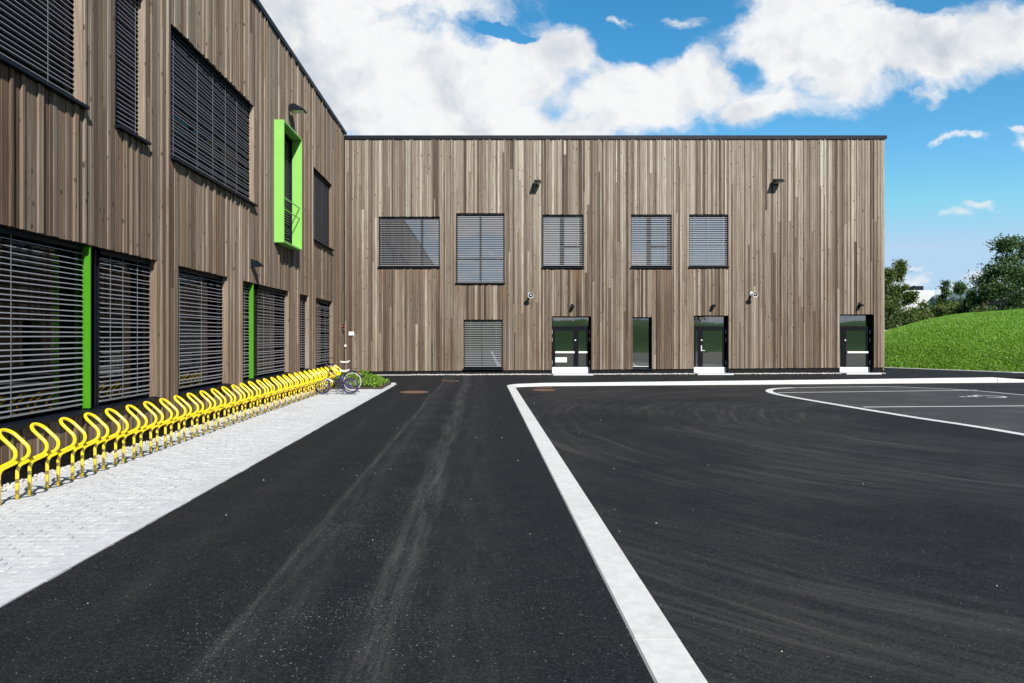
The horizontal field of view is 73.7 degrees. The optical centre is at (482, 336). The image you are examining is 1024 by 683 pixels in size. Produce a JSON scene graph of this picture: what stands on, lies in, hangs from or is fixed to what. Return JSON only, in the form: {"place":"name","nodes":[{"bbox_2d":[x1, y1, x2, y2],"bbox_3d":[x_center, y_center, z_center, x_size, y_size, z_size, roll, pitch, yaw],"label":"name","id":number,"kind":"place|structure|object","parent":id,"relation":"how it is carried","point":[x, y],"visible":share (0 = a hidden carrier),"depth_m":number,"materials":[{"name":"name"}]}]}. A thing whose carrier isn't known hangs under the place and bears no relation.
{"place":"outdoors","nodes":[
{"label":"outdoors","id":0,"kind":"place"},
{"bbox_2d":[1,390,311,490],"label":"gravel","id":1,"kind":"structure","parent":0,"point":[36,476],"depth_m":10.44,"materials":[{"name":"white gravel"}]},
{"bbox_2d":[0,383,395,607],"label":"pavement","id":2,"kind":"structure","parent":0,"point":[53,531],"depth_m":7.79,"materials":[{"name":"concrete"}]},
{"bbox_2d":[0,428,30,505],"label":"bike hoop","id":3,"kind":"object","parent":2,"relation":"on","point":[13,461],"visible":1,"depth_m":6.97,"materials":[{"name":"yellow metal"}]},
{"bbox_2d":[15,422,59,499],"bbox_3d":[-4.791,1.336,7.367,0.350,0.812,0.237,0,0,0],"label":"bike hoop","id":4,"kind":"object","parent":2,"relation":"on","point":[43,454],"visible":1,"depth_m":7.29,"materials":[{"name":"yellow metal"}]},
{"bbox_2d":[45,417,86,488],"bbox_3d":[-4.786,1.337,7.862,0.350,0.812,0.237,0,0,0],"label":"bike hoop","id":5,"kind":"object","parent":2,"relation":"on","point":[72,446],"visible":0.99,"depth_m":7.80,"materials":[{"name":"yellow metal"}]},
{"bbox_2d":[71,412,108,480],"bbox_3d":[-4.789,1.337,8.348,0.350,0.812,0.237,0,0,0],"label":"bike hoop","id":6,"kind":"object","parent":2,"relation":"on","point":[84,446],"visible":0.99,"depth_m":8.29,"materials":[{"name":"yellow metal"}]},
{"bbox_2d":[93,408,128,471],"bbox_3d":[-4.792,1.335,8.826,0.350,0.812,0.237,0,0,0],"label":"bike hoop","id":7,"kind":"object","parent":2,"relation":"on","point":[114,435],"visible":0.98,"depth_m":8.73,"materials":[{"name":"yellow metal"}]},
{"bbox_2d":[114,405,147,464],"bbox_3d":[-4.788,1.337,9.317,0.350,0.812,0.237,0,0,1],"label":"bike hoop","id":8,"kind":"object","parent":2,"relation":"on","point":[132,431],"visible":0.97,"depth_m":9.22,"materials":[{"name":"yellow metal"}]},
{"bbox_2d":[133,401,163,458],"bbox_3d":[-4.793,1.336,9.809,0.350,0.812,0.237,0,0,0],"label":"bike hoop","id":9,"kind":"object","parent":2,"relation":"on","point":[154,423],"visible":0.97,"depth_m":9.75,"materials":[{"name":"yellow metal"}]},
{"bbox_2d":[149,398,178,452],"bbox_3d":[-4.793,1.335,10.297,0.350,0.812,0.237,0,0,0],"label":"bike hoop","id":10,"kind":"object","parent":2,"relation":"on","point":[170,419],"visible":0.98,"depth_m":10.21,"materials":[{"name":"yellow metal"}]},
{"bbox_2d":[164,395,191,447],"bbox_3d":[-4.800,1.336,10.784,0.350,0.812,0.237,0,0,0],"label":"bike hoop","id":11,"kind":"object","parent":2,"relation":"on","point":[184,415],"visible":0.98,"depth_m":10.68,"materials":[{"name":"yellow metal"}]},
{"bbox_2d":[178,393,203,442],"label":"bike hoop","id":12,"kind":"object","parent":2,"relation":"on","point":[197,411],"visible":0.95,"depth_m":11.33,"materials":[{"name":"yellow metal"}]},
{"bbox_2d":[191,390,215,437],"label":"bike hoop","id":13,"kind":"object","parent":2,"relation":"on","point":[208,401],"visible":0.98,"depth_m":11.65,"materials":[{"name":"yellow metal"}]},
{"bbox_2d":[202,388,225,433],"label":"bike hoop","id":14,"kind":"object","parent":2,"relation":"on","point":[214,409],"visible":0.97,"depth_m":12.14,"materials":[{"name":"yellow metal"}]},
{"bbox_2d":[213,386,235,429],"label":"bike hoop","id":15,"kind":"object","parent":2,"relation":"on","point":[223,407],"visible":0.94,"depth_m":12.64,"materials":[{"name":"yellow metal"}]},
{"bbox_2d":[224,384,245,426],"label":"bike hoop","id":16,"kind":"object","parent":2,"relation":"on","point":[239,394],"visible":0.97,"depth_m":13.12,"materials":[{"name":"yellow metal"}]},
{"bbox_2d":[233,383,252,423],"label":"bike hoop","id":17,"kind":"object","parent":2,"relation":"on","point":[247,391],"visible":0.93,"depth_m":13.75,"materials":[{"name":"yellow metal"}]},
{"bbox_2d":[241,381,260,420],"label":"bike hoop","id":18,"kind":"object","parent":2,"relation":"on","point":[255,396],"visible":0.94,"depth_m":14.08,"materials":[{"name":"yellow metal"}]},
{"bbox_2d":[250,380,268,417],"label":"bike hoop","id":19,"kind":"object","parent":2,"relation":"on","point":[264,385],"visible":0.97,"depth_m":14.58,"materials":[{"name":"yellow metal"}]},
{"bbox_2d":[257,378,274,414],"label":"bike hoop","id":20,"kind":"object","parent":2,"relation":"on","point":[272,385],"visible":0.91,"depth_m":15.24,"materials":[{"name":"yellow metal"}]},
{"bbox_2d":[264,377,281,412],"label":"bike hoop","id":21,"kind":"object","parent":2,"relation":"on","point":[279,388],"visible":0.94,"depth_m":15.54,"materials":[{"name":"yellow metal"}]},
{"bbox_2d":[271,376,287,409],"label":"bike hoop","id":22,"kind":"object","parent":2,"relation":"on","point":[282,381],"visible":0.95,"depth_m":16.19,"materials":[{"name":"yellow metal"}]},
{"bbox_2d":[277,375,292,407],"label":"bike hoop","id":23,"kind":"object","parent":2,"relation":"on","point":[289,381],"visible":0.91,"depth_m":16.70,"materials":[{"name":"yellow metal"}]},
{"bbox_2d":[283,373,298,405],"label":"bike hoop","id":24,"kind":"object","parent":2,"relation":"on","point":[295,385],"visible":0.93,"depth_m":17.02,"materials":[{"name":"yellow metal"}]},
{"bbox_2d":[288,372,303,403],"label":"bike hoop","id":25,"kind":"object","parent":2,"relation":"on","point":[297,375],"visible":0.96,"depth_m":17.48,"materials":[{"name":"yellow metal"}]},
{"bbox_2d":[294,371,308,401],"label":"bike hoop","id":26,"kind":"object","parent":2,"relation":"on","point":[304,377],"visible":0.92,"depth_m":17.98,"materials":[{"name":"yellow metal"}]},
{"bbox_2d":[299,370,312,400],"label":"bike hoop","id":27,"kind":"object","parent":2,"relation":"on","point":[308,375],"visible":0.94,"depth_m":18.47,"materials":[{"name":"yellow metal"}]},
{"bbox_2d":[303,370,317,398],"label":"bike hoop","id":28,"kind":"object","parent":2,"relation":"on","point":[305,389],"visible":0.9,"depth_m":18.99,"materials":[{"name":"yellow metal"}]},
{"bbox_2d":[308,369,321,396],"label":"bike hoop","id":29,"kind":"object","parent":2,"relation":"on","point":[309,387],"visible":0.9,"depth_m":19.63,"materials":[{"name":"yellow metal"}]},
{"bbox_2d":[312,368,325,395],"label":"bike hoop","id":30,"kind":"object","parent":2,"relation":"on","point":[324,375],"visible":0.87,"depth_m":19.97,"materials":[{"name":"yellow metal"}]},
{"bbox_2d":[316,367,327,393],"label":"bike hoop","id":31,"kind":"object","parent":2,"relation":"on","point":[325,372],"visible":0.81,"depth_m":20.60,"materials":[{"name":"yellow metal"}]},
{"bbox_2d":[320,367,332,391],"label":"bike hoop","id":32,"kind":"object","parent":2,"relation":"on","point":[321,387],"visible":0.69,"depth_m":20.91,"materials":[{"name":"yellow metal"}]},
{"bbox_2d":[324,366,335,391],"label":"bike hoop","id":33,"kind":"object","parent":2,"relation":"on","point":[333,370],"visible":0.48,"depth_m":21.39,"materials":[{"name":"yellow metal"}]},
{"bbox_2d":[327,365,338,389],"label":"bike hoop","id":34,"kind":"object","parent":2,"relation":"on","point":[336,370],"visible":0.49,"depth_m":21.88,"materials":[{"name":"yellow metal"}]},
{"bbox_2d":[330,365,340,388],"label":"bike hoop","id":35,"kind":"object","parent":2,"relation":"on","point":[336,376],"visible":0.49,"depth_m":22.47,"materials":[{"name":"yellow metal"}]},
{"bbox_2d":[309,357,362,391],"bbox_3d":[-4.537,1.181,21.156,1.587,1.081,0.592,0,0,17],"label":"bicycle","id":36,"kind":"object","parent":2,"relation":"on","point":[347,373],"visible":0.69,"depth_m":21.16,"materials":[{"name":"white metal"}]},
{"bbox_2d":[315,366,358,393],"bbox_3d":[-4.328,1.290,20.288,1.209,0.866,0.568,0,0,24],"label":"bicycle","id":37,"kind":"object","parent":2,"relation":"on","point":[328,380],"visible":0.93,"depth_m":20.28,"materials":[{"name":"metal"}]},
{"bbox_2d":[307,381,390,391],"bbox_3d":[-4.585,1.770,25.250,2.530,0.160,5.500,0,0,0],"label":"soil bed","id":38,"kind":"object","parent":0,"point":[386,384],"visible":0.21,"depth_m":22.54,"materials":[{"name":"brown soil"}]},
{"bbox_2d":[309,369,388,386],"bbox_3d":[-4.608,1.456,25.022,2.473,0.555,4.846,0,0,0],"label":"ground cover","id":39,"kind":"object","parent":38,"relation":"on","point":[370,379],"visible":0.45,"depth_m":23.47,"materials":[{"name":"green plant"}]},
{"bbox_2d":[0,368,1023,682],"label":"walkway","id":40,"kind":"structure","parent":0,"point":[396,536],"depth_m":5.00,"materials":[{"name":"black asphalt"}]},
{"bbox_2d":[400,391,427,392],"bbox_3d":[-2.120,1.744,21.400,0.912,0.009,0.912,0,0,0],"label":"manhole cover","id":41,"kind":"object","parent":40,"relation":"on","point":[414,392],"visible":1,"depth_m":21.23,"materials":[{"name":"metal"}]},
{"bbox_2d":[351,373,841,375],"bbox_3d":[5.756,1.758,29.117,22.712,0.385,0.234,0,0,0],"label":"gravel border","id":42,"kind":"object","parent":40,"relation":"on","point":[545,374],"visible":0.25,"depth_m":29.00,"materials":[{"name":"grey gravel"}]},
{"bbox_2d":[411,372,885,374],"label":"gravel","id":43,"kind":"structure","parent":42,"relation":"on","point":[628,373],"depth_m":28.96,"materials":[{"name":"gravel"}]},
{"bbox_2d":[259,0,1023,294],"label":"sky","id":44,"kind":"structure","parent":0,"point":[943,80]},
{"bbox_2d":[516,382,1023,682],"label":"car park","id":45,"kind":"structure","parent":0,"point":[765,540],"depth_m":6.60,"materials":[{"name":"black asphalt"}]},
{"bbox_2d":[533,389,554,390],"bbox_3d":[2.100,1.813,23.100,0.775,0.009,0.775,0,0,0],"label":"manhole cover","id":46,"kind":"object","parent":45,"relation":"on","point":[544,389],"visible":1,"depth_m":23.22,"materials":[{"name":"metal"}]},
{"bbox_2d":[773,387,1023,433],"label":"parking bays","id":47,"kind":"object","parent":45,"relation":"on","point":[1007,413],"visible":0.98,"depth_m":18.73,"materials":[{"name":"grey asphalt"}]},
{"bbox_2d":[779,390,958,392],"bbox_3d":[13.048,1.808,22.415,7.205,0.001,0.110,0,0,-8],"label":"parking line","id":48,"kind":"object","parent":47,"relation":"on","point":[870,391],"visible":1,"depth_m":22.36,"materials":[{"name":"white paint"}]},
{"bbox_2d":[766,387,1023,434],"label":"parking line","id":49,"kind":"object","parent":47,"relation":"on","point":[771,391],"visible":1,"depth_m":16.03,"materials":[{"name":"white paint"}]},
{"bbox_2d":[792,386,1019,394],"bbox_3d":[15.139,1.812,22.203,3.284,0.001,8.662,0,0,-45],"label":"parking line","id":50,"kind":"object","parent":47,"relation":"on","point":[913,387],"visible":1,"depth_m":24.16,"materials":[{"name":"white paint"}]},
{"bbox_2d":[899,406,968,406],"bbox_3d":[13.331,1.808,17.694,7.204,0.001,0.135,0,0,-4],"label":"parking line","id":51,"kind":"object","parent":47,"relation":"on","point":[933,406],"visible":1,"depth_m":17.59,"materials":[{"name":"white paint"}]},
{"bbox_2d":[959,395,1005,397],"bbox_3d":[15.032,1.806,20.413,1.279,0.001,0.908,0,0,-32],"label":"wheelchair symbol","id":52,"kind":"object","parent":45,"relation":"on","point":[983,395],"visible":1,"depth_m":20.48,"materials":[{"name":"white paint"}]},
{"bbox_2d":[884,308,1023,371],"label":"grass mound","id":53,"kind":"object","parent":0,"point":[903,362],"depth_m":34.04,"materials":[{"name":"green plant"}]},
{"bbox_2d":[884,265,904,327],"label":"tree","id":54,"kind":"object","parent":53,"relation":"on","point":[889,276],"visible":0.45,"depth_m":51.68,"materials":[{"name":"green plant"}]},
{"bbox_2d":[889,259,911,310],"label":"tree","id":55,"kind":"object","parent":53,"relation":"on","point":[900,267],"visible":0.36,"depth_m":53.77,"materials":[{"name":"green plant"}]},
{"bbox_2d":[884,298,921,329],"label":"bush","id":56,"kind":"object","parent":53,"relation":"on","point":[890,310],"visible":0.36,"depth_m":48.75,"materials":[{"name":"green plant"}]},
{"bbox_2d":[884,303,930,329],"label":"bush","id":57,"kind":"object","parent":53,"relation":"on","point":[908,313],"visible":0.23,"depth_m":47.65,"materials":[{"name":"green plant"}]},
{"bbox_2d":[899,288,922,317],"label":"tree","id":58,"kind":"object","parent":53,"relation":"on","point":[910,296],"visible":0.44,"depth_m":49.79,"materials":[{"name":"green plant"}]},
{"bbox_2d":[917,299,933,316],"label":"tree","id":59,"kind":"object","parent":53,"relation":"on","point":[923,304],"visible":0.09,"depth_m":50.84,"materials":[{"name":"green plant"}]},
{"bbox_2d":[917,305,935,320],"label":"bush","id":60,"kind":"object","parent":53,"relation":"on","point":[927,316],"visible":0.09,"depth_m":49.67,"materials":[{"name":"green plant"}]},
{"bbox_2d":[926,303,954,317],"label":"bush","id":61,"kind":"object","parent":53,"relation":"on","point":[938,311],"visible":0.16,"depth_m":55.73,"materials":[{"name":"green plant"}]},
{"bbox_2d":[931,279,954,310],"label":"tree","id":62,"kind":"object","parent":53,"relation":"on","point":[945,294],"visible":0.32,"depth_m":59.92,"materials":[{"name":"green plant"}]},
{"bbox_2d":[884,286,1014,321],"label":"white building","id":63,"kind":"structure","parent":53,"relation":"on","point":[928,295],"depth_m":90.00,"materials":[{"name":"metal"}]},
{"bbox_2d":[936,292,967,314],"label":"bush","id":64,"kind":"object","parent":53,"relation":"on","point":[953,310],"visible":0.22,"depth_m":56.71,"materials":[{"name":"green plant"}]},
{"bbox_2d":[946,298,965,312],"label":"street lamp","id":65,"kind":"object","parent":53,"relation":"on","point":[964,307],"visible":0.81,"depth_m":52.94,"materials":[{"name":"metal"}]},
{"bbox_2d":[951,279,971,305],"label":"tree","id":66,"kind":"object","parent":53,"relation":"on","point":[959,288],"visible":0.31,"depth_m":61.90,"materials":[{"name":"green plant"}]},
{"bbox_2d":[955,304,973,313],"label":"bush","id":67,"kind":"object","parent":53,"relation":"on","point":[968,308],"visible":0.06,"depth_m":55.85,"materials":[{"name":"green plant"}]},
{"bbox_2d":[960,290,977,308],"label":"tree","id":68,"kind":"object","parent":53,"relation":"on","point":[967,297],"visible":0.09,"depth_m":60.03,"materials":[{"name":"green plant"}]},
{"bbox_2d":[969,304,992,312],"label":"bush","id":69,"kind":"object","parent":53,"relation":"on","point":[978,309],"visible":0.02,"depth_m":49.95,"materials":[{"name":"green plant"}]},
{"bbox_2d":[963,275,1002,311],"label":"tree","id":70,"kind":"object","parent":53,"relation":"on","point":[976,301],"visible":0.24,"depth_m":52.12,"materials":[{"name":"green plant"}]},
{"bbox_2d":[961,233,1023,311],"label":"tree","id":71,"kind":"object","parent":53,"relation":"on","point":[1004,269],"visible":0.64,"depth_m":49.64,"materials":[{"name":"green plant"}]},
{"bbox_2d":[994,250,1023,309],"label":"tree","id":72,"kind":"object","parent":53,"relation":"on","point":[1015,288],"visible":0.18,"depth_m":50.66,"materials":[{"name":"green plant"}]},
{"bbox_2d":[995,234,1023,293],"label":"tree","id":73,"kind":"object","parent":53,"relation":"on","point":[1020,255],"visible":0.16,"depth_m":52.97,"materials":[{"name":"green plant"}]},
{"label":"ground","id":74,"kind":"structure","parent":0,"visible":0},
{"bbox_2d":[0,0,346,486],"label":"school wing","id":75,"kind":"structure","parent":74,"relation":"on","point":[170,170],"depth_m":12.36,"materials":[{"name":"brown wood"}]},
{"bbox_2d":[0,0,89,109],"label":"window","id":76,"kind":"structure","parent":75,"relation":"in","point":[41,40],"depth_m":9.54,"materials":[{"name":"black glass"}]},
{"bbox_2d":[0,224,162,429],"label":"window","id":77,"kind":"structure","parent":75,"relation":"in","point":[79,321],"depth_m":10.19,"materials":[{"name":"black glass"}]},
{"bbox_2d":[115,0,151,144],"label":"window","id":78,"kind":"structure","parent":75,"relation":"in","point":[130,15],"depth_m":11.81,"materials":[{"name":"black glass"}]},
{"bbox_2d":[178,266,231,395],"bbox_3d":[-6.020,-0.110,14.535,0.440,2.539,2.650,0,0,0],"label":"window","id":79,"kind":"structure","parent":75,"relation":"in","point":[202,296],"depth_m":14.90,"materials":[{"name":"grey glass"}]},
{"bbox_2d":[170,25,257,206],"bbox_3d":[-6.020,-4.651,15.300,0.440,2.599,4.760,0,0,0],"label":"window","id":80,"kind":"structure","parent":75,"relation":"in","point":[213,125],"depth_m":15.21,"materials":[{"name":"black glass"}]},
{"bbox_2d":[251,259,263,267],"bbox_3d":[-5.747,-1.860,17.450,0.303,0.220,0.120,0,0,0],"label":"wall lamp","id":81,"kind":"object","parent":75,"relation":"attached to","point":[255,263],"visible":1,"depth_m":17.39,"materials":[{"name":"metal"}]},
{"bbox_2d":[243,281,291,383],"bbox_3d":[-6.020,-0.110,18.785,0.440,2.539,4.110,0,0,0],"label":"window","id":82,"kind":"structure","parent":75,"relation":"in","point":[265,309],"depth_m":19.24,"materials":[{"name":"grey glass"}]},
{"bbox_2d":[284,133,291,243],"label":"window","id":83,"kind":"structure","parent":75,"relation":"in","point":[287,141],"depth_m":21.27,"materials":[{"name":"black glass"}]},
{"bbox_2d":[288,103,306,113],"bbox_3d":[-5.631,-6.920,20.750,0.533,0.220,0.340,0,0,0],"label":"wall lamp","id":84,"kind":"object","parent":75,"relation":"attached to","point":[293,108],"visible":1,"depth_m":20.58,"materials":[{"name":"metal"}]},
{"bbox_2d":[300,294,311,371],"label":"window","id":85,"kind":"structure","parent":75,"relation":"in","point":[304,299],"depth_m":23.19,"materials":[{"name":"grey glass"}]},
{"bbox_2d":[313,167,334,250],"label":"window","id":86,"kind":"structure","parent":75,"relation":"in","point":[322,189],"depth_m":25.91,"materials":[{"name":"black glass"}]},
{"bbox_2d":[316,298,334,368],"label":"window","id":87,"kind":"structure","parent":75,"relation":"in","point":[324,308],"depth_m":26.48,"materials":[{"name":"grey glass"}]},
{"bbox_2d":[344,135,886,374],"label":"school wing","id":88,"kind":"structure","parent":74,"relation":"on","point":[642,253],"depth_m":29.20,"materials":[{"name":"brown wood"}]},
{"bbox_2d":[378,217,439,267],"bbox_3d":[-3.116,-4.029,29.270,2.665,2.195,0.340,0,0,0],"label":"window","id":89,"kind":"structure","parent":88,"relation":"in","point":[404,242],"depth_m":29.39,"materials":[{"name":"grey glass"}]},
{"bbox_2d":[455,213,504,283],"bbox_3d":[-0.073,-3.758,29.270,2.127,3.026,0.340,0,0,0],"label":"window","id":90,"kind":"structure","parent":88,"relation":"in","point":[480,237],"depth_m":29.39,"materials":[{"name":"grey glass"}]},
{"bbox_2d":[463,319,502,369],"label":"window","id":91,"kind":"structure","parent":88,"relation":"in","point":[483,339],"depth_m":29.39,"materials":[{"name":"grey glass"}]},
{"bbox_2d":[534,180,540,185],"bbox_3d":[2.345,-6.554,28.942,0.270,0.220,0.513,0,0,0],"label":"wall lamp","id":92,"kind":"object","parent":88,"relation":"attached to","point":[536,182],"visible":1,"depth_m":28.85,"materials":[{"name":"metal"}]},
{"bbox_2d":[542,215,583,267],"bbox_3d":[3.460,-4.062,29.270,1.810,2.299,0.340,0,0,0],"label":"window","id":93,"kind":"structure","parent":88,"relation":"in","point":[562,235],"depth_m":29.39,"materials":[{"name":"grey glass"}]},
{"bbox_2d":[552,316,593,374],"bbox_3d":[3.830,0.388,29.100,1.694,2.501,0.900,0,0,0],"label":"entrance door","id":94,"kind":"structure","parent":88,"relation":"in","point":[571,335],"depth_m":29.49,"materials":[{"name":"black glass"}]},
{"bbox_2d":[632,317,652,369],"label":"window","id":95,"kind":"structure","parent":88,"relation":"in","point":[641,326],"depth_m":29.47,"materials":[{"name":"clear glass"}]},
{"bbox_2d":[630,214,672,267],"bbox_3d":[7.232,-4.065,29.270,1.795,2.305,0.340,0,0,0],"label":"window","id":96,"kind":"structure","parent":88,"relation":"in","point":[650,234],"depth_m":29.39,"materials":[{"name":"grey glass"}]},
{"bbox_2d":[688,214,729,267],"bbox_3d":[9.691,-4.081,29.270,1.729,2.282,0.340,0,0,0],"label":"window","id":97,"kind":"structure","parent":88,"relation":"in","point":[708,233],"depth_m":29.39,"materials":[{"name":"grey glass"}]},
{"bbox_2d":[694,315,733,374],"bbox_3d":[9.807,0.362,29.100,1.509,2.514,0.900,0,0,0],"label":"entrance door","id":98,"kind":"structure","parent":88,"relation":"in","point":[710,331],"depth_m":29.49,"materials":[{"name":"black glass"}]},
{"bbox_2d":[750,292,757,296],"bbox_3d":[11.538,-1.777,28.981,0.234,0.254,0.390,0,0,0],"label":"security camera","id":99,"kind":"object","parent":88,"relation":"attached to","point":[754,294],"visible":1,"depth_m":28.87,"materials":[{"name":"white plastic"}]},
{"bbox_2d":[773,179,784,184],"bbox_3d":[12.551,-6.592,28.942,0.340,0.220,0.513,0,0,0],"label":"wall lamp","id":100,"kind":"object","parent":88,"relation":"attached to","point":[777,181],"visible":1,"depth_m":28.86,"materials":[{"name":"metal"}]},
{"bbox_2d":[839,314,881,373],"bbox_3d":[16.027,0.327,29.100,1.468,2.544,0.900,0,0,0],"label":"entrance door","id":101,"kind":"structure","parent":88,"relation":"in","point":[856,330],"depth_m":29.47,"materials":[{"name":"black glass"}]},
{"bbox_2d":[507,377,1023,682],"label":"kerb","id":102,"kind":"structure","parent":74,"relation":"on","point":[664,654],"depth_m":5.44,"materials":[{"name":"concrete"}]},
{"bbox_2d":[884,367,1023,378],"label":"edging","id":103,"kind":"object","parent":74,"relation":"on","point":[967,370],"visible":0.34,"depth_m":30.96,"materials":[{"name":"concrete"}]}
]}

